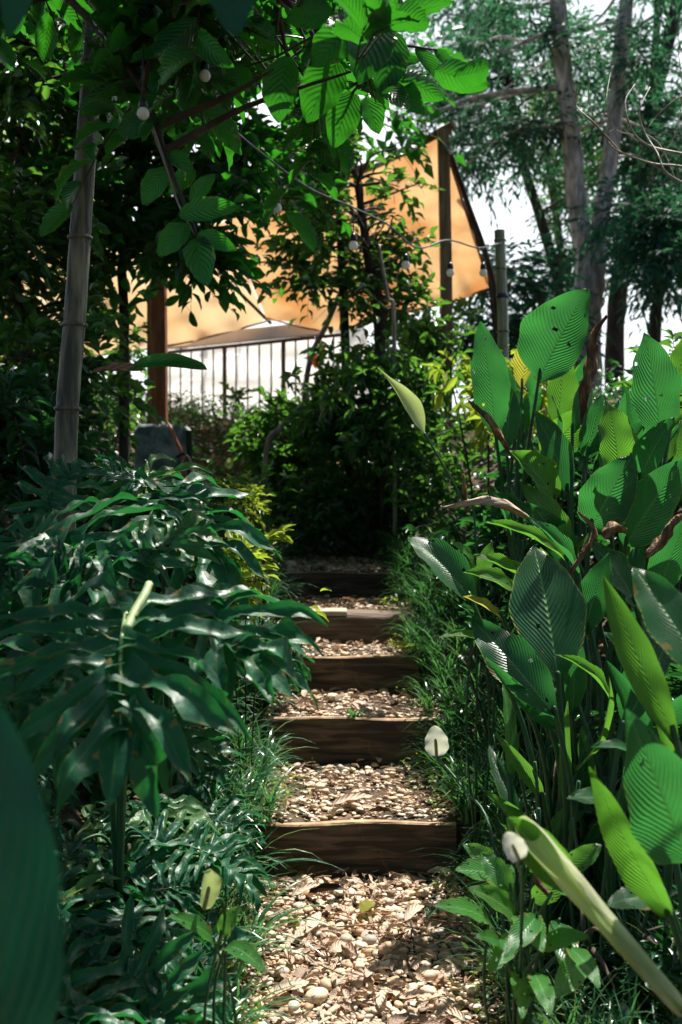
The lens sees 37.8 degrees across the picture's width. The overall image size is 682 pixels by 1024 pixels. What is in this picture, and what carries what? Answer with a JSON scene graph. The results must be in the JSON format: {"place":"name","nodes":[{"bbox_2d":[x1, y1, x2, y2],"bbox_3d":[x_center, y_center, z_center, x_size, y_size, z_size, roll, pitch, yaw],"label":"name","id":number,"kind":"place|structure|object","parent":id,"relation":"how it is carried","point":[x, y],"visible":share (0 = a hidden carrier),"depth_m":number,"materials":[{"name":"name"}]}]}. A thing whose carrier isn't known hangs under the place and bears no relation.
{"place":"outdoors","nodes":[
{"label":"outdoors","id":0,"kind":"place"},
{"bbox_2d":[0,395,681,1023],"bbox_3d":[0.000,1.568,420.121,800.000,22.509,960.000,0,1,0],"label":"ground","id":1,"kind":"structure","parent":0,"point":[66,811],"depth_m":4.38,"materials":[{"name":"soil"}]},
{"bbox_2d":[0,706,63,1023],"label":"foreground leaf plant","id":2,"kind":"object","parent":1,"relation":"on","point":[31,964],"visible":1,"depth_m":0.90,"materials":[{"name":"plant"}]},
{"bbox_2d":[0,678,95,819],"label":"philodendron","id":3,"kind":"object","parent":1,"relation":"on","point":[47,791],"visible":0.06,"depth_m":3.32,"materials":[{"name":"green plant"}]},
{"bbox_2d":[0,354,132,541],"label":"shrub","id":4,"kind":"object","parent":1,"relation":"on","point":[27,425],"visible":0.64,"depth_m":4.58,"materials":[{"name":"green plant"}]},
{"bbox_2d":[52,10,98,752],"bbox_3d":[-0.966,-0.621,3.734,0.269,3.418,0.109,-1,1,-37],"label":"bamboo pole","id":5,"kind":"object","parent":1,"relation":"on","point":[67,408],"visible":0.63,"depth_m":3.67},
{"bbox_2d":[0,8,168,536],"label":"understory tree","id":6,"kind":"object","parent":1,"relation":"on","point":[30,329],"visible":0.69,"depth_m":5.28,"materials":[{"name":"green plant"}]},
{"bbox_2d":[0,452,194,781],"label":"philodendron","id":7,"kind":"object","parent":1,"relation":"on","point":[46,525],"visible":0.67,"depth_m":2.62,"materials":[{"name":"green plant"}]},
{"bbox_2d":[53,916,146,1023],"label":"philodendron","id":8,"kind":"object","parent":1,"relation":"on","point":[74,952],"visible":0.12,"depth_m":2.35,"materials":[{"name":"green plant"}]},
{"bbox_2d":[81,321,152,455],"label":"shrub","id":9,"kind":"object","parent":1,"relation":"on","point":[138,354],"visible":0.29,"depth_m":8.12,"materials":[{"name":"green plant"}]},
{"bbox_2d":[57,843,179,978],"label":"philodendron","id":10,"kind":"object","parent":1,"relation":"on","point":[78,880],"visible":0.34,"depth_m":2.64,"materials":[{"name":"green plant"}]},
{"bbox_2d":[6,487,234,604],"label":"shrub","id":11,"kind":"object","parent":1,"relation":"on","point":[109,521],"visible":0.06,"depth_m":4.77,"materials":[{"name":"green plant"}]},
{"bbox_2d":[52,891,232,1023],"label":"philodendron","id":12,"kind":"object","parent":1,"relation":"on","point":[79,1008],"visible":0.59,"depth_m":2.32,"materials":[{"name":"green plant"}]},
{"bbox_2d":[82,353,206,374],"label":"horizontal leaf","id":13,"kind":"object","parent":1,"relation":"on","point":[167,360],"visible":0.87,"depth_m":4.47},
{"bbox_2d":[147,298,152,423],"bbox_3d":[-1.634,-1.167,8.578,0.068,1.541,0.064,0,1,0],"label":"timber post","id":14,"kind":"object","parent":1,"relation":"on","point":[149,351],"visible":0.24,"depth_m":8.54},
{"bbox_2d":[56,832,253,1011],"bbox_3d":[-0.625,1.170,2.665,0.762,0.477,0.806,0,1,0],"label":"philodendron","id":15,"kind":"object","parent":1,"relation":"on","point":[112,916],"visible":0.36,"depth_m":2.64,"materials":[{"name":"green plant"}]},
{"bbox_2d":[152,196,167,423],"bbox_3d":[-1.475,-1.361,8.074,0.125,2.412,0.106,0,1,0],"label":"timber post","id":16,"kind":"object","parent":1,"relation":"on","point":[160,345],"visible":0.34,"depth_m":8.03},
{"bbox_2d":[76,694,246,813],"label":"philodendron","id":17,"kind":"object","parent":1,"relation":"on","point":[202,741],"visible":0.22,"depth_m":3.66,"materials":[{"name":"green plant"}]},
{"bbox_2d":[50,808,274,979],"bbox_3d":[-0.630,1.166,2.957,0.786,0.506,0.627,1,1,32],"label":"philodendron","id":18,"kind":"object","parent":1,"relation":"on","point":[171,846],"visible":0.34,"depth_m":2.96,"materials":[{"name":"green plant"}]},
{"bbox_2d":[134,424,191,489],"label":"concrete block","id":19,"kind":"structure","parent":1,"relation":"on","point":[154,439],"depth_m":7.13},
{"bbox_2d":[0,509,328,904],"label":"philodendron","id":20,"kind":"object","parent":1,"relation":"on","point":[116,631],"visible":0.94,"depth_m":2.05,"materials":[{"name":"green plant"}]},
{"bbox_2d":[64,783,269,865],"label":"philodendron","id":21,"kind":"object","parent":1,"relation":"on","point":[194,807],"visible":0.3,"depth_m":3.35,"materials":[{"name":"green plant"}]},
{"bbox_2d":[0,1,351,505],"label":"understory tree","id":22,"kind":"object","parent":1,"relation":"on","point":[250,188],"visible":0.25,"depth_m":5.61,"materials":[{"name":"green plant"}]},
{"bbox_2d":[70,453,281,834],"bbox_3d":[-0.559,0.523,3.252,0.734,1.451,0.655,0,1,0],"label":"philodendron","id":23,"kind":"object","parent":1,"relation":"on","point":[142,483],"visible":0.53,"depth_m":3.21,"materials":[{"name":"green plant"}]},
{"bbox_2d":[169,382,265,452],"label":"shrub","id":24,"kind":"object","parent":1,"relation":"on","point":[239,393],"visible":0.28,"depth_m":9.54,"materials":[{"name":"green plant"}]},
{"bbox_2d":[169,869,266,1023],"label":"peace lily","id":25,"kind":"object","parent":1,"relation":"on","point":[211,887],"visible":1,"depth_m":2.18,"materials":[{"name":"green plant"}]},
{"bbox_2d":[125,514,321,1023],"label":"grass","id":26,"kind":"structure","parent":1,"relation":"on","point":[275,590],"depth_m":3.84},
{"bbox_2d":[159,616,310,697],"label":"philodendron","id":27,"kind":"object","parent":1,"relation":"on","point":[239,663],"visible":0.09,"depth_m":4.91,"materials":[{"name":"green plant"}]},
{"bbox_2d":[211,470,273,690],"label":"shrub","id":28,"kind":"object","parent":1,"relation":"on","point":[253,505],"visible":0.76,"depth_m":4.94,"materials":[{"name":"green plant"}]},
{"bbox_2d":[0,0,490,252],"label":"broadleaf tree","id":29,"kind":"object","parent":1,"relation":"on","point":[180,41],"visible":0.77,"depth_m":2.65,"materials":[{"name":"green plant"}]},
{"bbox_2d":[117,110,238,286],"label":"overhanging branch","id":30,"kind":"object","parent":29,"relation":"attached to","point":[199,252],"visible":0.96,"depth_m":2.48,"materials":[{"name":"green plant"}]},
{"bbox_2d":[30,9,346,119],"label":"string lights","id":31,"kind":"object","parent":29,"relation":"hanging from","point":[143,111],"visible":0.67,"depth_m":2.43,"materials":[{"name":"white glass"}]},
{"bbox_2d":[224,0,450,148],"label":"overhanging branch","id":32,"kind":"object","parent":29,"relation":"attached to","point":[386,60],"visible":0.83,"depth_m":2.57,"materials":[{"name":"green plant"}]},
{"bbox_2d":[199,459,296,556],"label":"shrub","id":33,"kind":"object","parent":1,"relation":"on","point":[259,482],"visible":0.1,"depth_m":6.13,"materials":[{"name":"green plant"}]},
{"bbox_2d":[27,0,470,205],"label":"canopy tree","id":34,"kind":"object","parent":1,"relation":"on","point":[412,143],"visible":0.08,"depth_m":8.43,"materials":[{"name":"green plant"}]},
{"bbox_2d":[0,0,255,36],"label":"overhanging branch","id":35,"kind":"object","parent":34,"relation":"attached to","point":[233,16],"visible":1,"depth_m":1.28,"materials":[{"name":"green plant"}]},
{"bbox_2d":[197,516,330,788],"bbox_3d":[-0.403,0.620,4.176,0.530,1.190,0.954,0,1,-16],"label":"shrub","id":36,"kind":"object","parent":1,"relation":"on","point":[263,556],"visible":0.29,"depth_m":4.09,"materials":[{"name":"green plant"}]},
{"bbox_2d":[236,753,314,827],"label":"grass tuft","id":37,"kind":"object","parent":1,"relation":"on","point":[246,802],"visible":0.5,"depth_m":3.82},
{"bbox_2d":[261,403,303,528],"bbox_3d":[-0.434,-0.221,7.397,0.328,1.178,0.044,0,1,0],"label":"trunk","id":38,"kind":"object","parent":1,"relation":"on","point":[280,427],"visible":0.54,"depth_m":7.37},
{"bbox_2d":[241,878,337,947],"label":"grass tuft","id":39,"kind":"object","parent":1,"relation":"on","point":[273,919],"visible":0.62,"depth_m":3.18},
{"bbox_2d":[247,764,333,823],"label":"grass tuft","id":40,"kind":"object","parent":1,"relation":"on","point":[269,815],"visible":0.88,"depth_m":3.81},
{"bbox_2d":[215,385,374,517],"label":"shrub","id":41,"kind":"object","parent":1,"relation":"on","point":[268,421],"visible":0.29,"depth_m":7.87,"materials":[{"name":"green plant"}]},
{"bbox_2d":[299,294,338,483],"bbox_3d":[-0.143,-1.013,8.496,0.516,1.999,0.078,1,1,25],"label":"trunk","id":42,"kind":"object","parent":1,"relation":"on","point":[321,334],"visible":0.39,"depth_m":8.51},
{"bbox_2d":[240,435,422,559],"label":"shrub","id":43,"kind":"object","parent":1,"relation":"on","point":[312,495],"visible":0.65,"depth_m":7.40,"materials":[{"name":"green plant"}]},
{"bbox_2d":[279,571,393,599],"bbox_3d":[-0.030,0.557,6.648,0.760,0.325,0.080,0,1,0],"label":"timber step","id":44,"kind":"object","parent":1,"relation":"on","point":[358,585],"visible":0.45,"depth_m":6.61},
{"bbox_2d":[2,359,681,1023],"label":"ground cover","id":45,"kind":"object","parent":1,"relation":"on","point":[612,383],"visible":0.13,"depth_m":8.24,"materials":[{"name":"green plant"}]},
{"bbox_2d":[270,608,413,643],"bbox_3d":[0.005,0.699,5.916,0.840,0.242,0.227,0,1,0],"label":"timber step","id":46,"kind":"object","parent":1,"relation":"on","point":[344,625],"visible":0.45,"depth_m":5.81,"materials":[{"name":"brown wood"}]},
{"bbox_2d":[273,655,419,692],"bbox_3d":[0.000,0.933,5.345,0.840,0.338,0.080,0,1,0],"label":"timber step","id":47,"kind":"object","parent":1,"relation":"on","point":[360,673],"visible":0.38,"depth_m":5.31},
{"bbox_2d":[248,124,451,555],"bbox_3d":[0.010,-1.416,7.456,1.525,3.595,2.140,0,1,12],"label":"tree","id":48,"kind":"object","parent":1,"relation":"on","point":[343,280],"visible":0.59,"depth_m":7.53,"materials":[{"name":"green plant"}]},
{"bbox_2d":[266,716,436,763],"bbox_3d":[0.050,1.139,4.699,0.800,0.358,0.080,0,1,0],"label":"timber step","id":49,"kind":"object","parent":1,"relation":"on","point":[342,740],"visible":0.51,"depth_m":4.66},
{"bbox_2d":[264,819,456,875],"bbox_3d":[0.075,1.358,3.834,0.740,0.354,0.080,0,1,0],"label":"timber step","id":50,"kind":"object","parent":1,"relation":"on","point":[360,846],"visible":0.59,"depth_m":3.80,"materials":[{"name":"wood"}]},
{"bbox_2d":[278,338,473,559],"bbox_3d":[0.283,-0.490,7.330,1.475,1.746,1.682,0,1,0],"label":"shrub","id":51,"kind":"object","parent":1,"relation":"on","point":[329,410],"visible":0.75,"depth_m":7.14,"materials":[{"name":"green plant"}]},
{"bbox_2d":[377,245,396,542],"bbox_3d":[0.332,-0.753,7.186,0.146,2.329,0.032,0,1,0],"label":"trunk","id":52,"kind":"object","parent":1,"relation":"on","point":[391,301],"visible":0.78,"depth_m":7.16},
{"bbox_2d":[330,403,496,553],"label":"shrub","id":53,"kind":"object","parent":1,"relation":"on","point":[431,473],"visible":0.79,"depth_m":6.85,"materials":[{"name":"green plant"}]},
{"bbox_2d":[368,295,484,465],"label":"shrub","id":54,"kind":"object","parent":1,"relation":"on","point":[417,347],"visible":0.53,"depth_m":8.51,"materials":[{"name":"green plant"}]},
{"bbox_2d":[378,368,477,884],"bbox_3d":[0.314,0.433,3.583,0.365,1.910,0.061,0,1,0],"label":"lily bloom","id":55,"kind":"object","parent":1,"relation":"on","point":[411,403],"visible":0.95,"depth_m":3.59,"materials":[{"name":"green plant"}]},
{"bbox_2d":[383,752,477,817],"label":"grass tuft","id":56,"kind":"object","parent":1,"relation":"on","point":[458,807],"visible":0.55,"depth_m":3.87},
{"bbox_2d":[437,128,451,475],"bbox_3d":[0.891,-1.744,8.566,0.127,3.055,0.096,0,1,0],"label":"timber post","id":57,"kind":"object","parent":1,"relation":"on","point":[444,196],"visible":0.7,"depth_m":8.51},
{"bbox_2d":[199,120,455,222],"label":"ridge beam","id":58,"kind":"structure","parent":57,"relation":"on","point":[451,125],"depth_m":8.69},
{"bbox_2d":[0,222,265,365],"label":"tarp","id":59,"kind":"object","parent":58,"relation":"hanging from","point":[213,318],"visible":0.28,"depth_m":11.37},
{"bbox_2d":[231,139,488,330],"bbox_3d":[0.134,-2.614,9.969,3.052,1.438,1.109,1,2,41],"label":"tarp","id":60,"kind":"object","parent":58,"relation":"hanging from","point":[468,280],"visible":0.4,"depth_m":9.51,"materials":[{"name":"orange fabric"}]},
{"bbox_2d":[397,486,516,611],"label":"shrub","id":61,"kind":"object","parent":1,"relation":"on","point":[463,536],"visible":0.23,"depth_m":5.84,"materials":[{"name":"green plant"}]},
{"bbox_2d":[450,542,494,882],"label":"plant","id":62,"kind":"object","parent":1,"relation":"on","point":[466,551],"visible":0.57,"depth_m":3.62,"materials":[{"name":"green plant"}]},
{"bbox_2d":[450,153,497,343],"bbox_3d":[1.192,-1.899,8.935,0.595,2.527,0.199,0,1,-21],"label":"guy pole","id":63,"kind":"object","parent":1,"relation":"on","point":[474,223],"visible":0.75,"depth_m":9.00,"materials":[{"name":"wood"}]},
{"bbox_2d":[420,330,551,508],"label":"shrub","id":64,"kind":"object","parent":1,"relation":"on","point":[485,434],"visible":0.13,"depth_m":6.14,"materials":[{"name":"green plant"}]},
{"bbox_2d":[364,0,615,345],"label":"background tree","id":65,"kind":"object","parent":1,"relation":"on","point":[505,81],"visible":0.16,"depth_m":16.79,"materials":[{"name":"green plant"}]},
{"bbox_2d":[494,229,508,486],"bbox_3d":[1.126,-0.873,6.984,0.114,2.196,0.088,0,1,0],"label":"bamboo pole","id":66,"kind":"object","parent":1,"relation":"on","point":[501,297],"visible":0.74,"depth_m":6.94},
{"bbox_2d":[239,133,501,276],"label":"string lights","id":67,"kind":"object","parent":66,"relation":"hanging from","point":[353,246],"visible":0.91,"depth_m":5.71,"materials":[{"name":"clear glass"}]},
{"bbox_2d":[408,516,613,928],"bbox_3d":[0.575,0.673,3.020,0.643,1.317,0.526,0,1,-12],"label":"ginger plant","id":68,"kind":"object","parent":1,"relation":"on","point":[557,604],"visible":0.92,"depth_m":2.99,"materials":[{"name":"green plant"}]},
{"bbox_2d":[568,512,597,575],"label":"withered leaf","id":69,"kind":"object","parent":68,"relation":"attached to","point":[585,550],"visible":0.96,"depth_m":3.10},
{"bbox_2d":[602,521,626,539],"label":"withered leaf","id":70,"kind":"object","parent":68,"relation":"on","point":[610,528],"visible":1,"depth_m":3.20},
{"bbox_2d":[425,726,601,1023],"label":"peace lily","id":71,"kind":"object","parent":1,"relation":"on","point":[576,963],"visible":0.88,"depth_m":2.22,"materials":[{"name":"green plant"}]},
{"bbox_2d":[439,597,588,758],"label":"shrub","id":72,"kind":"object","parent":1,"relation":"on","point":[493,618],"visible":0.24,"depth_m":4.09,"materials":[{"name":"green plant"}]},
{"bbox_2d":[358,508,681,1023],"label":"grass","id":73,"kind":"structure","parent":1,"relation":"on","point":[444,682],"depth_m":4.24,"materials":[{"name":"plant"}]},
{"bbox_2d":[424,232,615,412],"bbox_3d":[1.989,-1.989,11.525,2.265,2.561,2.789,0,1,17],"label":"background tree","id":74,"kind":"object","parent":1,"relation":"on","point":[524,289],"visible":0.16,"depth_m":11.47,"materials":[{"name":"green plant"}]},
{"bbox_2d":[494,970,550,1023],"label":"grass","id":75,"kind":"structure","parent":1,"relation":"on","point":[544,1018],"depth_m":2.10,"materials":[{"name":"green plant"}]},
{"bbox_2d":[470,288,589,754],"bbox_3d":[0.830,0.073,4.142,0.399,1.988,0.848,1,1,31],"label":"ginger plant","id":76,"kind":"object","parent":1,"relation":"on","point":[544,352],"visible":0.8,"depth_m":4.10,"materials":[{"name":"green plant"}]},
{"bbox_2d":[468,400,511,453],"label":"withered leaf","id":77,"kind":"object","parent":76,"relation":"hanging from","point":[493,425],"visible":0.97,"depth_m":3.89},
{"bbox_2d":[578,315,607,424],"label":"withered leaf","id":78,"kind":"object","parent":76,"relation":"attached to","point":[590,367],"visible":0.94,"depth_m":3.98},
{"bbox_2d":[393,0,681,395],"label":"twin trunk tree","id":79,"kind":"object","parent":1,"relation":"on","point":[567,127],"visible":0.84,"depth_m":12.96,"materials":[{"name":"green plant"}]},
{"bbox_2d":[574,31,681,182],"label":"dry branch","id":80,"kind":"object","parent":79,"relation":"attached to","point":[616,148],"visible":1,"depth_m":2.99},
{"bbox_2d":[495,355,588,627],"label":"ginger plant","id":81,"kind":"object","parent":1,"relation":"on","point":[527,407],"visible":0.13,"depth_m":4.70,"materials":[{"name":"green plant"}]},
{"bbox_2d":[485,677,624,972],"bbox_3d":[0.615,0.906,2.897,0.422,0.944,0.433,0,1,0],"label":"ginger plant","id":82,"kind":"object","parent":1,"relation":"on","point":[507,801],"visible":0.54,"depth_m":2.92,"materials":[{"name":"green plant"}]},
{"bbox_2d":[432,430,681,621],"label":"shrub","id":83,"kind":"object","parent":1,"relation":"on","point":[493,532],"visible":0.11,"depth_m":4.77,"materials":[{"name":"green plant"}]},
{"bbox_2d":[488,56,632,288],"bbox_3d":[4.412,-4.596,18.241,3.115,7.179,3.640,1,1,28],"label":"background tree","id":84,"kind":"object","parent":1,"relation":"on","point":[552,197],"visible":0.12,"depth_m":17.98,"materials":[{"name":"green plant"}]},
{"bbox_2d":[485,628,681,910],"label":"ginger plant","id":85,"kind":"object","parent":1,"relation":"on","point":[573,683],"visible":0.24,"depth_m":3.05,"materials":[{"name":"green plant"}]},
{"bbox_2d":[505,666,673,1016],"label":"reeds","id":86,"kind":"object","parent":1,"relation":"on","point":[573,837],"visible":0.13,"depth_m":2.81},
{"bbox_2d":[507,816,681,1023],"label":"rolled leaf","id":87,"kind":"object","parent":1,"relation":"on","point":[546,859],"visible":0.96,"depth_m":1.75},
{"bbox_2d":[551,382,648,729],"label":"ginger plant","id":88,"kind":"object","parent":1,"relation":"on","point":[625,405],"visible":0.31,"depth_m":3.99,"materials":[{"name":"green plant"}]},
{"bbox_2d":[521,478,681,772],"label":"ginger plant","id":89,"kind":"object","parent":1,"relation":"on","point":[546,508],"visible":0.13,"depth_m":3.70,"materials":[{"name":"green plant"}]},
{"bbox_2d":[441,496,528,519],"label":"withered leaf","id":90,"kind":"object","parent":89,"relation":"attached to","point":[504,504],"visible":1,"depth_m":3.39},
{"bbox_2d":[530,831,681,1023],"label":"shrub","id":91,"kind":"object","parent":1,"relation":"on","point":[662,950],"visible":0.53,"depth_m":2.51,"materials":[{"name":"green plant"}]},
{"bbox_2d":[534,662,681,903],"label":"shrub","id":92,"kind":"object","parent":1,"relation":"on","point":[673,683],"visible":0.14,"depth_m":3.15,"materials":[{"name":"green plant"}]},
{"bbox_2d":[543,157,681,352],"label":"background tree","id":93,"kind":"object","parent":1,"relation":"on","point":[658,256],"visible":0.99,"depth_m":11.27,"materials":[{"name":"green plant"}]},
{"bbox_2d":[549,0,681,394],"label":"background tree","id":94,"kind":"object","parent":1,"relation":"on","point":[612,350],"visible":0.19,"depth_m":15.75,"materials":[{"name":"green plant"}]},
{"bbox_2d":[567,567,681,966],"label":"ginger plant","id":95,"kind":"object","parent":1,"relation":"on","point":[643,839],"visible":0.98,"depth_m":1.96,"materials":[{"name":"green plant"}]},
{"bbox_2d":[577,333,681,764],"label":"ginger plant","id":96,"kind":"object","parent":1,"relation":"on","point":[623,493],"visible":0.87,"depth_m":3.48,"materials":[{"name":"green plant"}]},
{"bbox_2d":[644,513,681,557],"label":"withered leaf","id":97,"kind":"object","parent":96,"relation":"attached to","point":[660,542],"visible":1,"depth_m":3.00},
{"bbox_2d":[604,643,681,973],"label":"ginger plant","id":98,"kind":"object","parent":1,"relation":"on","point":[626,698],"visible":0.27,"depth_m":2.72,"materials":[{"name":"green plant"}]},
{"bbox_2d":[611,329,681,513],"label":"shrub","id":99,"kind":"object","parent":1,"relation":"on","point":[675,337],"visible":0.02,"depth_m":5.40,"materials":[{"name":"green plant"}]},
{"bbox_2d":[615,393,681,694],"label":"ginger plant","id":100,"kind":"object","parent":1,"relation":"on","point":[674,435],"visible":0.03,"depth_m":4.34,"materials":[{"name":"green plant"}]},
{"bbox_3d":[-1.000,-0.747,12.187,2.800,0.420,2.800,0,1,0],"label":"terrace slab","id":101,"kind":"object","parent":1,"relation":"on","visible":0},
{"bbox_2d":[168,333,340,417],"bbox_3d":[-1.091,-1.471,11.622,2.525,1.031,0.050,1,1,31],"label":"metal railing","id":102,"kind":"object","parent":101,"relation":"on","point":[247,344],"visible":0.45,"depth_m":11.63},
{"bbox_2d":[168,323,319,349],"bbox_3d":[-1.199,-2.044,11.725,2.272,0.208,0.060,1,1,31],"label":"capping board","id":103,"kind":"object","parent":102,"relation":"attached to","point":[264,333],"visible":0.52,"depth_m":11.57,"materials":[{"name":"paint"}]},
{"bbox_2d":[168,326,367,420],"bbox_3d":[-1.091,-1.686,13.295,2.926,1.615,0.160,0,1,6],"label":"canvas screen","id":104,"kind":"object","parent":101,"relation":"on","point":[242,368],"visible":0.2,"depth_m":13.32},
{"bbox_2d":[6,0,681,414],"label":"sky","id":105,"kind":"structure","parent":0,"point":[514,225],"materials":[{"name":"white"}]},
{"bbox_2d":[202,554,552,1023],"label":"gravel","id":106,"kind":"structure","parent":0,"point":[346,963],"depth_m":3.39,"materials":[{"name":"gravel"}]},
{"bbox_2d":[265,977,309,995],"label":"fallen leaf","id":107,"kind":"object","parent":106,"relation":"on","point":[291,982],"visible":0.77,"depth_m":2.87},
{"bbox_2d":[305,987,328,1004],"bbox_3d":[-0.070,1.383,2.848,0.068,0.039,0.063,0,1,0],"label":"stone","id":108,"kind":"object","parent":106,"relation":"on","point":[319,994],"visible":0.91,"depth_m":2.83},
{"bbox_2d":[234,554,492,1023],"bbox_3d":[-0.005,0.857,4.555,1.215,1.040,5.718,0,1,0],"label":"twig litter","id":109,"kind":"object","parent":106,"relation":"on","point":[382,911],"visible":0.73,"depth_m":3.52,"materials":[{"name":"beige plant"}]},
{"bbox_2d":[191,564,565,1023],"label":"leaf litter","id":110,"kind":"object","parent":106,"relation":"on","point":[308,951],"visible":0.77,"depth_m":3.21,"materials":[{"name":"plant"}]},
{"bbox_2d":[211,587,584,1023],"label":"weeds","id":111,"kind":"object","parent":106,"relation":"on","point":[476,1009],"visible":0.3,"depth_m":3.77,"materials":[{"name":"green plant"}]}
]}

